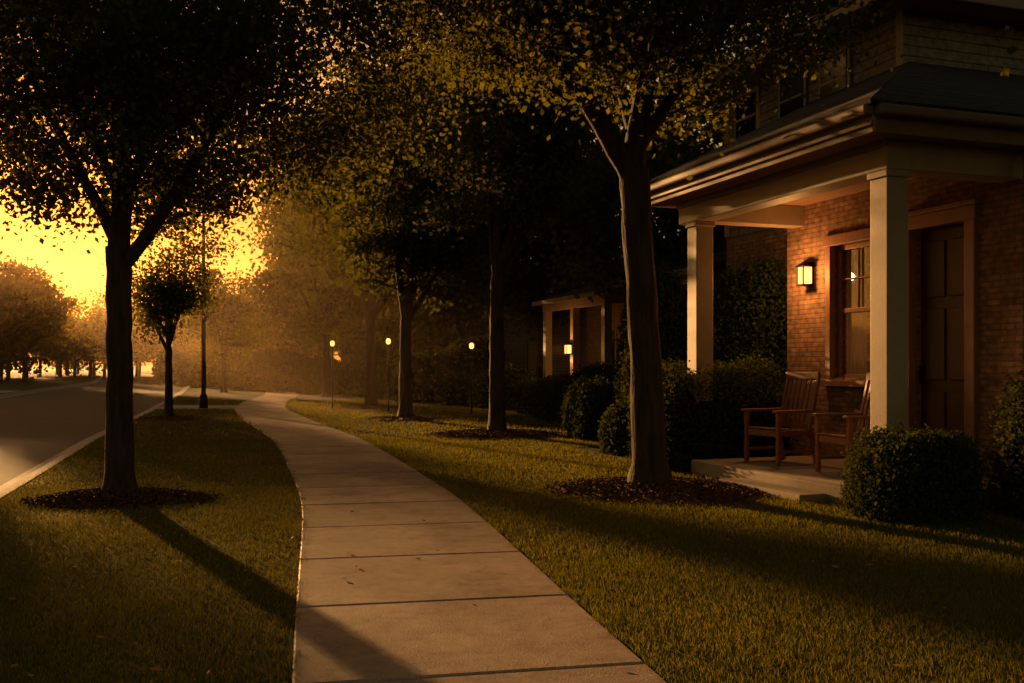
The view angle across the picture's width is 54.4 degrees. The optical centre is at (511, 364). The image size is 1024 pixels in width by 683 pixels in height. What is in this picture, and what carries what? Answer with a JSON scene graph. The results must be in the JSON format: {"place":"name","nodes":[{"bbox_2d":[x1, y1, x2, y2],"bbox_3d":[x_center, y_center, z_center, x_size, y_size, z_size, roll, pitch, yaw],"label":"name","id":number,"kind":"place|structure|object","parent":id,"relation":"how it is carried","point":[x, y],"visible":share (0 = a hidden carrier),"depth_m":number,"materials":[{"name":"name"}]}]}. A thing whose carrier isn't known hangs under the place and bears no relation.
{"place":"outdoors","nodes":[
{"label":"outdoors","id":0,"kind":"place"},
{"bbox_2d":[0,372,100,393],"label":"lawn","id":1,"kind":"structure","parent":0,"point":[45,380],"depth_m":96.54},
{"bbox_2d":[0,254,67,356],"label":"maple tree","id":2,"kind":"object","parent":1,"relation":"on","point":[21,308],"visible":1,"depth_m":67.19,"materials":[{"name":"green plant"}]},
{"bbox_2d":[5,271,90,382],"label":"maple tree","id":3,"kind":"object","parent":1,"relation":"on","point":[55,327],"visible":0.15,"depth_m":89.87,"materials":[{"name":"green plant"}]},
{"bbox_2d":[0,283,338,383],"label":"distant trees","id":4,"kind":"object","parent":1,"relation":"on","point":[90,348],"visible":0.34,"depth_m":122.28,"materials":[{"name":"green plant"}]},
{"bbox_2d":[0,373,184,485],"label":"road","id":5,"kind":"structure","parent":0,"point":[37,428],"depth_m":32.01,"materials":[{"name":"asphalt"}]},
{"bbox_2d":[0,373,102,397],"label":"kerb","id":6,"kind":"structure","parent":5,"relation":"on","point":[43,389],"depth_m":67.19,"materials":[{"name":"concrete"}]},
{"bbox_2d":[0,373,189,497],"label":"kerb","id":7,"kind":"structure","parent":5,"relation":"on","point":[16,482],"depth_m":16.98,"materials":[{"name":"concrete"}]},
{"bbox_2d":[151,347,192,384],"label":"boxwood shrub","id":8,"kind":"object","parent":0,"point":[158,370],"visible":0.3,"depth_m":85.21,"materials":[{"name":"green plant"}]},
{"bbox_2d":[0,0,809,365],"label":"sky","id":9,"kind":"structure","parent":0,"point":[83,272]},
{"bbox_2d":[235,391,666,682],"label":"sidewalk","id":10,"kind":"structure","parent":0,"point":[392,608],"depth_m":7.00,"materials":[{"name":"concrete"}]},
{"bbox_2d":[6,435,968,675],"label":"fallen leaves","id":11,"kind":"object","parent":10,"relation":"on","point":[890,643],"visible":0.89,"depth_m":7.68,"materials":[{"name":"brown plant"}]},
{"bbox_2d":[0,372,1023,682],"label":"lawn","id":12,"kind":"structure","parent":0,"point":[188,394],"depth_m":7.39,"materials":[{"name":"plant"}]},
{"bbox_2d":[14,486,224,508],"bbox_3d":[-4.617,1.525,11.773,2.488,0.145,1.736,0,0,0],"label":"mulch bed","id":13,"kind":"object","parent":12,"relation":"on","point":[97,498],"visible":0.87,"depth_m":11.41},
{"bbox_2d":[71,219,250,416],"bbox_3d":[-9.711,-1.281,28.983,4.502,5.862,4.302,0,0,0],"label":"maple tree","id":14,"kind":"object","parent":12,"relation":"on","point":[170,297],"visible":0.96,"depth_m":28.61,"materials":[{"name":"green plant"}]},
{"bbox_2d":[173,354,195,386],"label":"boxwood shrub","id":15,"kind":"object","parent":12,"relation":"on","point":[181,368],"visible":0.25,"depth_m":77.88,"materials":[{"name":"green plant"}]},
{"bbox_2d":[159,405,237,408],"bbox_3d":[-11.850,1.593,37.950,3.130,0.001,4.037,0,0,-12],"label":"driveway apron","id":16,"kind":"object","parent":12,"relation":"on","point":[209,406],"visible":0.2,"depth_m":38.22,"materials":[{"name":"concrete"}]},
{"bbox_2d":[196,206,207,407],"bbox_3d":[-11.690,-2.170,36.800,0.920,7.540,0.340,0,0,0],"label":"street lamp","id":17,"kind":"object","parent":16,"relation":"on","point":[203,402],"visible":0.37,"depth_m":36.73,"materials":[{"name":"metal"}]},
{"bbox_2d":[187,348,238,387],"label":"boxwood shrub","id":18,"kind":"object","parent":12,"relation":"on","point":[213,376],"visible":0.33,"depth_m":70.44,"materials":[{"name":"green plant"}]},
{"bbox_2d":[175,262,289,392],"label":"maple tree","id":19,"kind":"object","parent":12,"relation":"on","point":[215,326],"visible":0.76,"depth_m":57.50,"materials":[{"name":"green plant"}]},
{"bbox_2d":[0,0,501,493],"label":"maple tree","id":20,"kind":"object","parent":12,"relation":"on","point":[139,78],"visible":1,"depth_m":11.31,"materials":[{"name":"green plant"}]},
{"bbox_2d":[220,282,298,352],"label":"maple tree","id":21,"kind":"object","parent":12,"relation":"on","point":[263,328],"visible":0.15,"depth_m":71.40,"materials":[{"name":"green plant"}]},
{"bbox_2d":[264,351,311,391],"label":"boxwood shrub","id":22,"kind":"object","parent":12,"relation":"on","point":[279,376],"visible":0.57,"depth_m":58.87,"materials":[{"name":"green plant"}]},
{"bbox_2d":[293,353,352,393],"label":"boxwood shrub","id":23,"kind":"object","parent":12,"relation":"on","point":[308,380],"visible":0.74,"depth_m":54.72,"materials":[{"name":"green plant"}]},
{"bbox_2d":[233,169,454,396],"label":"maple tree","id":24,"kind":"object","parent":12,"relation":"on","point":[322,322],"visible":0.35,"depth_m":48.86,"materials":[{"name":"green plant"}]},
{"bbox_2d":[251,64,482,405],"bbox_3d":[-4.582,-4.895,36.837,10.163,13.090,9.775,0,0,37],"label":"maple tree","id":25,"kind":"object","parent":12,"relation":"on","point":[371,306],"visible":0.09,"depth_m":36.47,"materials":[{"name":"green plant"}]},
{"bbox_2d":[376,363,395,399],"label":"boxwood shrub","id":26,"kind":"object","parent":12,"relation":"on","point":[382,384],"visible":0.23,"depth_m":46.30,"materials":[{"name":"green plant"}]},
{"bbox_2d":[356,415,453,421],"bbox_3d":[-3.064,1.530,28.903,2.979,0.149,2.873,0,0,0],"label":"mulch bed","id":27,"kind":"object","parent":12,"relation":"on","point":[415,418],"visible":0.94,"depth_m":28.51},
{"bbox_2d":[281,30,530,417],"bbox_3d":[-2.758,-3.976,28.197,7.029,11.251,9.230,0,0,38],"label":"maple tree","id":28,"kind":"object","parent":12,"relation":"on","point":[417,256],"visible":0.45,"depth_m":27.71,"materials":[{"name":"green plant"}]},
{"bbox_2d":[311,249,520,353],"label":"maple tree","id":29,"kind":"object","parent":12,"relation":"on","point":[447,324],"visible":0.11,"depth_m":52.75,"materials":[{"name":"green plant"}]},
{"bbox_2d":[389,348,448,402],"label":"boxwood shrub","id":30,"kind":"object","parent":12,"relation":"on","point":[423,373],"visible":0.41,"depth_m":42.37,"materials":[{"name":"green plant"}]},
{"bbox_2d":[433,370,482,405],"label":"boxwood shrub","id":31,"kind":"object","parent":12,"relation":"on","point":[452,388],"visible":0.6,"depth_m":38.97,"materials":[{"name":"green plant"}]},
{"bbox_2d":[251,208,678,365],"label":"distant trees","id":32,"kind":"object","parent":12,"relation":"on","point":[347,352],"visible":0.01,"depth_m":67.71,"materials":[{"name":"green plant"}]},
{"bbox_2d":[433,335,510,402],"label":"boxwood shrub","id":33,"kind":"object","parent":12,"relation":"on","point":[459,354],"visible":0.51,"depth_m":41.23,"materials":[{"name":"green plant"}]},
{"bbox_2d":[463,318,527,367],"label":"walls","id":34,"kind":"structure","parent":12,"relation":"on","point":[516,345],"depth_m":60.74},
{"bbox_2d":[424,428,567,439],"bbox_3d":[-0.349,1.529,22.546,3.465,0.156,3.589,0,0,0],"label":"mulch bed","id":35,"kind":"object","parent":12,"relation":"on","point":[487,434],"visible":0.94,"depth_m":21.97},
{"bbox_2d":[466,362,537,408],"bbox_3d":[-0.288,0.778,37.181,2.964,1.774,3.207,0,0,0],"label":"boxwood shrub","id":36,"kind":"object","parent":12,"relation":"on","point":[480,392],"visible":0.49,"depth_m":36.55,"materials":[{"name":"green plant"}]},
{"bbox_2d":[365,3,658,431],"bbox_3d":[0.252,-3.791,22.841,6.682,10.881,6.708,0,0,-23],"label":"maple tree","id":37,"kind":"object","parent":12,"relation":"on","point":[537,165],"visible":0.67,"depth_m":22.12,"materials":[{"name":"green plant"}]},
{"bbox_2d":[505,376,542,410],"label":"boxwood shrub","id":38,"kind":"object","parent":12,"relation":"on","point":[516,390],"visible":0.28,"depth_m":34.26,"materials":[{"name":"green plant"}]},
{"bbox_2d":[432,144,621,379],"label":"maple tree","id":39,"kind":"object","parent":12,"relation":"on","point":[522,292],"visible":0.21,"depth_m":41.65,"materials":[{"name":"green plant"}]},
{"bbox_2d":[517,371,574,415],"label":"boxwood shrub","id":40,"kind":"object","parent":12,"relation":"on","point":[529,395],"visible":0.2,"depth_m":31.82,"materials":[{"name":"green plant"}]},
{"bbox_2d":[529,375,571,420],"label":"boxwood shrub","id":41,"kind":"object","parent":12,"relation":"on","point":[547,407],"visible":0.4,"depth_m":28.84,"materials":[{"name":"green plant"}]},
{"bbox_2d":[528,307,586,377],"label":"walls","id":42,"kind":"structure","parent":12,"relation":"on","point":[560,359],"depth_m":50.10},
{"bbox_2d":[555,360,614,423],"bbox_3d":[2.350,0.758,26.583,2.305,1.783,2.794,0,0,-26],"label":"boxwood shrub","id":43,"kind":"object","parent":12,"relation":"on","point":[591,369],"visible":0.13,"depth_m":26.64,"materials":[{"name":"green plant"}]},
{"bbox_2d":[559,371,615,430],"bbox_3d":[2.258,0.890,23.979,2.105,1.498,2.393,0,0,-23],"label":"boxwood shrub","id":44,"kind":"object","parent":12,"relation":"on","point":[569,395],"visible":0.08,"depth_m":24.08,"materials":[{"name":"green plant"}]},
{"bbox_2d":[565,375,613,440],"bbox_3d":[1.901,0.917,21.572,1.517,1.425,1.912,0,0,0],"label":"boxwood shrub","id":45,"kind":"object","parent":12,"relation":"on","point":[591,402],"visible":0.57,"depth_m":21.05,"materials":[{"name":"green plant"}]},
{"bbox_2d":[597,398,631,455],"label":"boxwood shrub","id":46,"kind":"object","parent":12,"relation":"on","point":[614,437],"visible":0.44,"depth_m":17.66,"materials":[{"name":"green plant"}]},
{"bbox_2d":[532,225,717,377],"bbox_3d":[7.360,-2.100,37.471,12.400,7.400,8.580,0,0,-19],"label":"brick bungalow","id":47,"kind":"object","parent":12,"relation":"on","point":[604,316],"visible":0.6,"depth_m":35.88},
{"bbox_2d":[348,0,936,484],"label":"maple tree","id":48,"kind":"object","parent":12,"relation":"on","point":[574,46],"visible":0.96,"depth_m":12.50,"materials":[{"name":"green plant"}]},
{"bbox_2d":[610,253,686,407],"bbox_3d":[2.910,-0.317,19.911,1.881,3.886,2.351,0,0,-22],"label":"arborvitae shrub","id":49,"kind":"object","parent":12,"relation":"on","point":[672,309],"visible":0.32,"depth_m":19.36,"materials":[{"name":"green plant"}]},
{"bbox_2d":[518,29,782,302],"bbox_3d":[5.132,-5.154,31.770,12.109,13.609,10.552,0,0,-38],"label":"maple tree","id":50,"kind":"object","parent":12,"relation":"on","point":[590,222],"visible":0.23,"depth_m":29.54,"materials":[{"name":"green plant"}]},
{"bbox_2d":[525,476,780,505],"bbox_3d":[1.753,1.526,12.652,3.202,0.150,2.982,0,0,0],"label":"mulch bed","id":51,"kind":"object","parent":12,"relation":"on","point":[695,491],"visible":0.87,"depth_m":12.07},
{"bbox_2d":[622,347,799,470],"bbox_3d":[3.190,0.674,15.847,2.790,1.928,1.923,0,0,-19],"label":"hedge","id":52,"kind":"object","parent":12,"relation":"on","point":[709,429],"visible":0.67,"depth_m":15.17,"materials":[{"name":"green plant"}]},
{"bbox_2d":[713,248,786,448],"bbox_3d":[4.350,-0.211,17.897,1.815,3.665,3.138,0,0,-21],"label":"arborvitae shrub","id":53,"kind":"object","parent":12,"relation":"on","point":[747,319],"visible":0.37,"depth_m":17.18,"materials":[{"name":"green plant"}]},
{"bbox_2d":[727,228,786,307],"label":"wing wall","id":54,"kind":"structure","parent":12,"relation":"on","point":[742,249],"depth_m":19.16,"materials":[{"name":"brick"}]},
{"bbox_2d":[727,10,1023,239],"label":"wing wall","id":55,"kind":"structure","parent":54,"relation":"on","point":[963,43],"depth_m":15.91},
{"bbox_2d":[735,86,759,138],"bbox_3d":[4.596,-4.750,19.456,0.050,1.200,0.840,0,0,-19],"label":"window frame","id":56,"kind":"object","parent":55,"relation":"attached to","point":[756,89],"visible":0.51,"depth_m":19.10,"materials":[{"name":"paint"}]},
{"bbox_2d":[736,92,755,137],"bbox_3d":[4.565,-4.750,19.445,0.025,1.000,0.680,0,0,-19],"label":"window glass","id":57,"kind":"object","parent":56,"relation":"attached to","point":[746,128],"visible":0.43,"depth_m":19.36,"materials":[{"name":"black"}]},
{"bbox_2d":[778,63,807,117],"bbox_3d":[5.088,-4.750,18.039,0.050,1.200,0.840,0,0,-19],"label":"window frame","id":58,"kind":"object","parent":55,"relation":"attached to","point":[805,89],"visible":0.24,"depth_m":17.69,"materials":[{"name":"paint"}]},
{"bbox_2d":[780,71,802,116],"bbox_3d":[5.057,-4.750,18.028,0.025,1.000,0.680,0,0,-19],"label":"window glass","id":59,"kind":"object","parent":58,"relation":"attached to","point":[792,105],"visible":0.43,"depth_m":18.00,"materials":[{"name":"black"}]},
{"bbox_2d":[819,43,851,98],"bbox_3d":[5.482,-4.900,16.905,0.050,0.900,0.840,0,0,-19],"label":"window frame","id":60,"kind":"object","parent":55,"relation":"attached to","point":[849,65],"visible":0.14,"depth_m":16.55,"materials":[{"name":"paint"}]},
{"bbox_2d":[820,50,846,97],"bbox_3d":[5.451,-4.900,16.894,0.025,0.700,0.680,0,0,-19],"label":"window glass","id":61,"kind":"object","parent":60,"relation":"attached to","point":[838,70],"visible":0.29,"depth_m":16.82,"materials":[{"name":"black"}]},
{"bbox_2d":[694,0,1023,100],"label":"soffit","id":62,"kind":"structure","parent":55,"relation":"on","point":[969,12],"depth_m":15.62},
{"bbox_2d":[684,0,882,95],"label":"gutter","id":63,"kind":"object","parent":62,"relation":"on","point":[854,8],"visible":0.2,"depth_m":16.24,"materials":[{"name":"paint"}]},
{"bbox_2d":[935,0,1023,13],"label":"gutter","id":64,"kind":"object","parent":62,"relation":"on","point":[1016,6],"depth_m":15.23,"materials":[{"name":"paint"}]},
{"bbox_2d":[896,9,902,66],"bbox_3d":[6.005,-4.995,15.430,0.030,0.990,0.130,0,0,-19],"label":"corner board","id":65,"kind":"object","parent":55,"relation":"attached to","point":[899,35],"visible":0.64,"depth_m":15.41,"materials":[{"name":"paint"}]},
{"bbox_2d":[719,478,826,502],"bbox_3d":[3.228,1.580,12.469,0.380,0.140,1.800,0,0,-19],"label":"porch step","id":66,"kind":"object","parent":12,"relation":"on","point":[787,492],"visible":0.54,"depth_m":12.07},
{"bbox_2d":[702,0,846,57],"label":"maple tree","id":67,"kind":"object","parent":12,"relation":"on","point":[820,9],"visible":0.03,"depth_m":23.58,"materials":[{"name":"green plant"}]},
{"bbox_2d":[787,199,845,455],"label":"front wall","id":68,"kind":"structure","parent":12,"relation":"on","point":[805,328],"depth_m":15.57,"materials":[{"name":"brick"}]},
{"bbox_2d":[825,246,834,379],"bbox_3d":[4.838,-0.845,15.146,0.100,2.170,0.120,0,0,-19],"label":"window jamb","id":69,"kind":"object","parent":68,"relation":"attached to","point":[829,312],"depth_m":15.10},
{"bbox_2d":[832,190,869,246],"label":"front wall","id":70,"kind":"structure","parent":68,"relation":"attached to","point":[850,212],"depth_m":14.69,"materials":[{"name":"brick"}]},
{"bbox_2d":[847,247,866,374],"bbox_3d":[5.208,-0.800,15.026,0.049,2.200,0.470,0,0,-19],"label":"curtain","id":71,"kind":"object","parent":70,"relation":"hanging from","point":[856,342],"visible":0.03,"depth_m":15.04,"materials":[{"name":"fabric"}]},
{"bbox_2d":[691,455,1000,506],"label":"porch slab","id":72,"kind":"structure","parent":12,"relation":"on","point":[800,472],"depth_m":13.34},
{"bbox_2d":[687,226,712,404],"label":"column","id":73,"kind":"structure","parent":72,"relation":"on","point":[700,297],"depth_m":15.17,"materials":[{"name":"paint"}]},
{"bbox_2d":[715,205,803,228],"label":"beam","id":74,"kind":"structure","parent":73,"relation":"on","point":[785,216],"depth_m":15.59,"materials":[{"name":"paint"}]},
{"bbox_2d":[679,139,909,224],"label":"beam front","id":75,"kind":"structure","parent":73,"relation":"on","point":[857,169],"depth_m":12.61,"materials":[{"name":"paint"}]},
{"bbox_2d":[676,138,888,209],"bbox_3d":[3.383,-2.479,13.349,0.033,0.079,4.840,0,0,-19],"label":"beam moulding","id":76,"kind":"object","parent":75,"relation":"attached to","point":[837,157],"visible":1,"depth_m":12.74,"materials":[{"name":"paint"}]},
{"bbox_2d":[651,133,1023,207],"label":"soffit","id":77,"kind":"structure","parent":75,"relation":"on","point":[867,139],"depth_m":12.70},
{"bbox_2d":[651,113,874,204],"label":"fascia front","id":78,"kind":"structure","parent":77,"relation":"attached to","point":[814,148],"depth_m":12.41,"materials":[{"name":"paint"}]},
{"bbox_2d":[651,120,873,199],"bbox_3d":[2.944,-2.595,13.255,0.040,0.050,5.550,0,0,-19],"label":"crown moulding","id":79,"kind":"object","parent":78,"relation":"attached to","point":[812,142],"visible":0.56,"depth_m":12.36,"materials":[{"name":"paint"}]},
{"bbox_2d":[874,115,1023,146],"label":"fascia","id":80,"kind":"structure","parent":78,"relation":"attached to","point":[939,130],"depth_m":11.00,"materials":[{"name":"paint"}]},
{"bbox_2d":[871,62,1023,116],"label":"porch roof side","id":81,"kind":"structure","parent":77,"relation":"on","point":[943,87],"depth_m":12.44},
{"bbox_2d":[650,104,873,192],"bbox_3d":[2.902,-2.730,13.240,0.130,0.120,5.570,0,0,-19],"label":"gutter front","id":82,"kind":"object","parent":81,"relation":"attached to","point":[838,120],"visible":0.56,"depth_m":12.22,"materials":[{"name":"paint"}]},
{"bbox_2d":[874,103,1023,129],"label":"gutter","id":83,"kind":"object","parent":81,"relation":"attached to","point":[941,115],"visible":1,"depth_m":10.85,"materials":[{"name":"paint"}]},
{"bbox_2d":[741,372,820,465],"bbox_3d":[3.890,0.752,14.344,0.862,1.305,0.790,0,0,-26],"label":"porch armchair","id":84,"kind":"object","parent":72,"relation":"on","point":[776,431],"visible":1,"depth_m":14.35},
{"bbox_2d":[811,372,869,476],"bbox_3d":[4.467,0.752,12.867,0.862,1.305,0.790,0,0,-16],"label":"porch armchair","id":85,"kind":"object","parent":72,"relation":"on","point":[862,415],"visible":0.45,"depth_m":13.06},
{"bbox_2d":[870,176,907,432],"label":"column","id":86,"kind":"structure","parent":72,"relation":"on","point":[888,299],"depth_m":11.18,"materials":[{"name":"paint"}]},
{"bbox_2d":[867,168,910,180],"bbox_3d":[4.280,-2.151,11.300,0.340,0.081,0.340,0,0,-19],"label":"column cap","id":87,"kind":"object","parent":86,"relation":"on","point":[888,172],"visible":0.79,"depth_m":11.16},
{"bbox_2d":[910,141,1022,182],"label":"beam","id":88,"kind":"structure","parent":86,"relation":"on","point":[942,161],"depth_m":11.48,"materials":[{"name":"paint"}]},
{"bbox_2d":[921,222,963,431],"bbox_3d":[5.755,-0.210,13.072,0.050,3.260,1.020,0,0,-19],"label":"door panel","id":89,"kind":"structure","parent":72,"relation":"on","point":[948,301],"depth_m":13.10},
{"bbox_2d":[925,308,945,379],"bbox_3d":[5.644,-0.275,13.277,0.025,0.950,0.360,0,0,-19],"label":"door panel","id":90,"kind":"object","parent":89,"relation":"attached to","point":[935,344],"depth_m":13.26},
{"bbox_2d":[925,240,945,297],"bbox_3d":[5.644,-1.275,13.277,0.025,0.750,0.360,0,0,-19],"label":"door panel","id":91,"kind":"object","parent":89,"relation":"attached to","point":[935,268],"depth_m":13.26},
{"bbox_2d":[925,391,945,431],"bbox_3d":[5.644,0.750,13.277,0.025,0.800,0.360,0,0,-19],"label":"door panel","id":92,"kind":"object","parent":89,"relation":"attached to","point":[935,409],"depth_m":13.26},
{"bbox_2d":[912,177,968,210],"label":"front wall","id":93,"kind":"structure","parent":89,"relation":"on","point":[929,192],"depth_m":13.07,"materials":[{"name":"brick"}]},
{"bbox_2d":[908,204,979,230],"bbox_3d":[5.577,-1.910,13.005,0.150,0.180,1.370,0,0,-19],"label":"door head","id":94,"kind":"object","parent":93,"relation":"attached to","point":[961,214],"depth_m":12.83},
{"bbox_2d":[908,198,981,216],"bbox_3d":[5.530,-2.030,12.989,0.130,0.060,1.450,0,0,-19],"label":"door cornice","id":95,"kind":"structure","parent":94,"relation":"on","point":[947,206],"depth_m":12.74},
{"bbox_2d":[951,307,963,380],"bbox_3d":[5.795,-0.275,12.843,0.025,0.950,0.360,0,0,-19],"label":"door panel","id":96,"kind":"object","parent":89,"relation":"attached to","point":[957,343],"depth_m":12.89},
{"bbox_2d":[951,237,963,295],"bbox_3d":[5.795,-1.275,12.843,0.025,0.750,0.360,0,0,-19],"label":"door panel","id":97,"kind":"object","parent":89,"relation":"attached to","point":[957,266],"depth_m":12.89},
{"bbox_2d":[951,392,963,446],"bbox_3d":[5.795,0.750,12.843,0.025,0.800,0.360,0,0,-19],"label":"door panel","id":98,"kind":"object","parent":89,"relation":"attached to","point":[957,410],"depth_m":12.89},
{"bbox_2d":[832,377,869,455],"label":"front wall","id":99,"kind":"structure","parent":12,"relation":"on","point":[846,399],"depth_m":14.86,"materials":[{"name":"brick"}]},
{"bbox_2d":[819,379,865,386],"bbox_3d":[4.992,0.270,14.644,0.180,0.100,1.290,0,0,-19],"label":"window sill","id":100,"kind":"structure","parent":99,"relation":"attached to","point":[846,383],"depth_m":14.67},
{"bbox_2d":[823,228,869,246],"bbox_3d":[5.006,-1.880,14.649,0.110,0.160,1.250,0,0,-19],"label":"window head","id":101,"kind":"object","parent":99,"relation":"attached to","point":[855,236],"depth_m":14.67},
{"bbox_2d":[838,374,865,377],"bbox_3d":[5.119,0.180,14.688,0.050,0.080,0.930,0,0,-19],"label":"sash rail","id":102,"kind":"object","parent":99,"relation":"on","point":[851,376],"visible":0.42,"depth_m":14.81,"materials":[{"name":"brown wood"}]},
{"bbox_2d":[838,251,842,373],"bbox_3d":[4.976,-0.795,15.099,0.051,1.870,0.060,0,0,-19],"label":"sash stile","id":103,"kind":"object","parent":102,"relation":"on","point":[840,315],"visible":1,"depth_m":15.07,"materials":[{"name":"brown wood"}]},
{"bbox_2d":[846,246,869,373],"bbox_3d":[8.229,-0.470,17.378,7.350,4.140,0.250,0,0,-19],"label":"window frame","id":104,"kind":"structure","parent":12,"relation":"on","point":[868,313],"depth_m":16.43,"materials":[{"name":"wood"}]},
{"bbox_2d":[836,422,989,525],"bbox_3d":[4.220,1.110,10.455,1.388,1.044,1.333,0,0,-18],"label":"boxwood shrub","id":105,"kind":"object","parent":12,"relation":"on","point":[915,476],"visible":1,"depth_m":10.08,"materials":[{"name":"green plant"}]},
{"bbox_2d":[908,179,920,430],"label":"front wall","id":106,"kind":"structure","parent":12,"relation":"on","point":[918,323],"depth_m":13.53,"materials":[{"name":"brick"}]},
{"bbox_2d":[908,230,915,428],"bbox_3d":[5.398,-0.250,13.552,0.130,3.300,0.160,0,0,-19],"label":"door jamb","id":107,"kind":"object","parent":106,"relation":"attached to","point":[911,328],"depth_m":13.47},
{"bbox_2d":[969,151,1023,478],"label":"front wall","id":108,"kind":"structure","parent":12,"relation":"on","point":[1000,288],"depth_m":12.11,"materials":[{"name":"brick"}]},
{"bbox_2d":[964,219,977,476],"bbox_3d":[5.774,-0.250,12.470,0.130,3.300,0.170,0,0,-19],"label":"door jamb","id":109,"kind":"object","parent":108,"relation":"attached to","point":[971,323],"depth_m":12.41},
{"bbox_2d":[981,361,1023,518],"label":"boxwood shrub","id":110,"kind":"object","parent":12,"relation":"on","point":[1009,491],"visible":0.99,"depth_m":10.56,"materials":[{"name":"green plant"}]},
{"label":"walls","id":111,"kind":"object","parent":12,"relation":"on","visible":0},
{"bbox_2d":[666,226,726,262],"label":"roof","id":112,"kind":"structure","parent":111,"relation":"on","point":[719,246],"depth_m":29.04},
{"bbox_2d":[650,62,908,183],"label":"porch roof front","id":113,"kind":"structure","parent":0,"point":[862,92],"depth_m":13.74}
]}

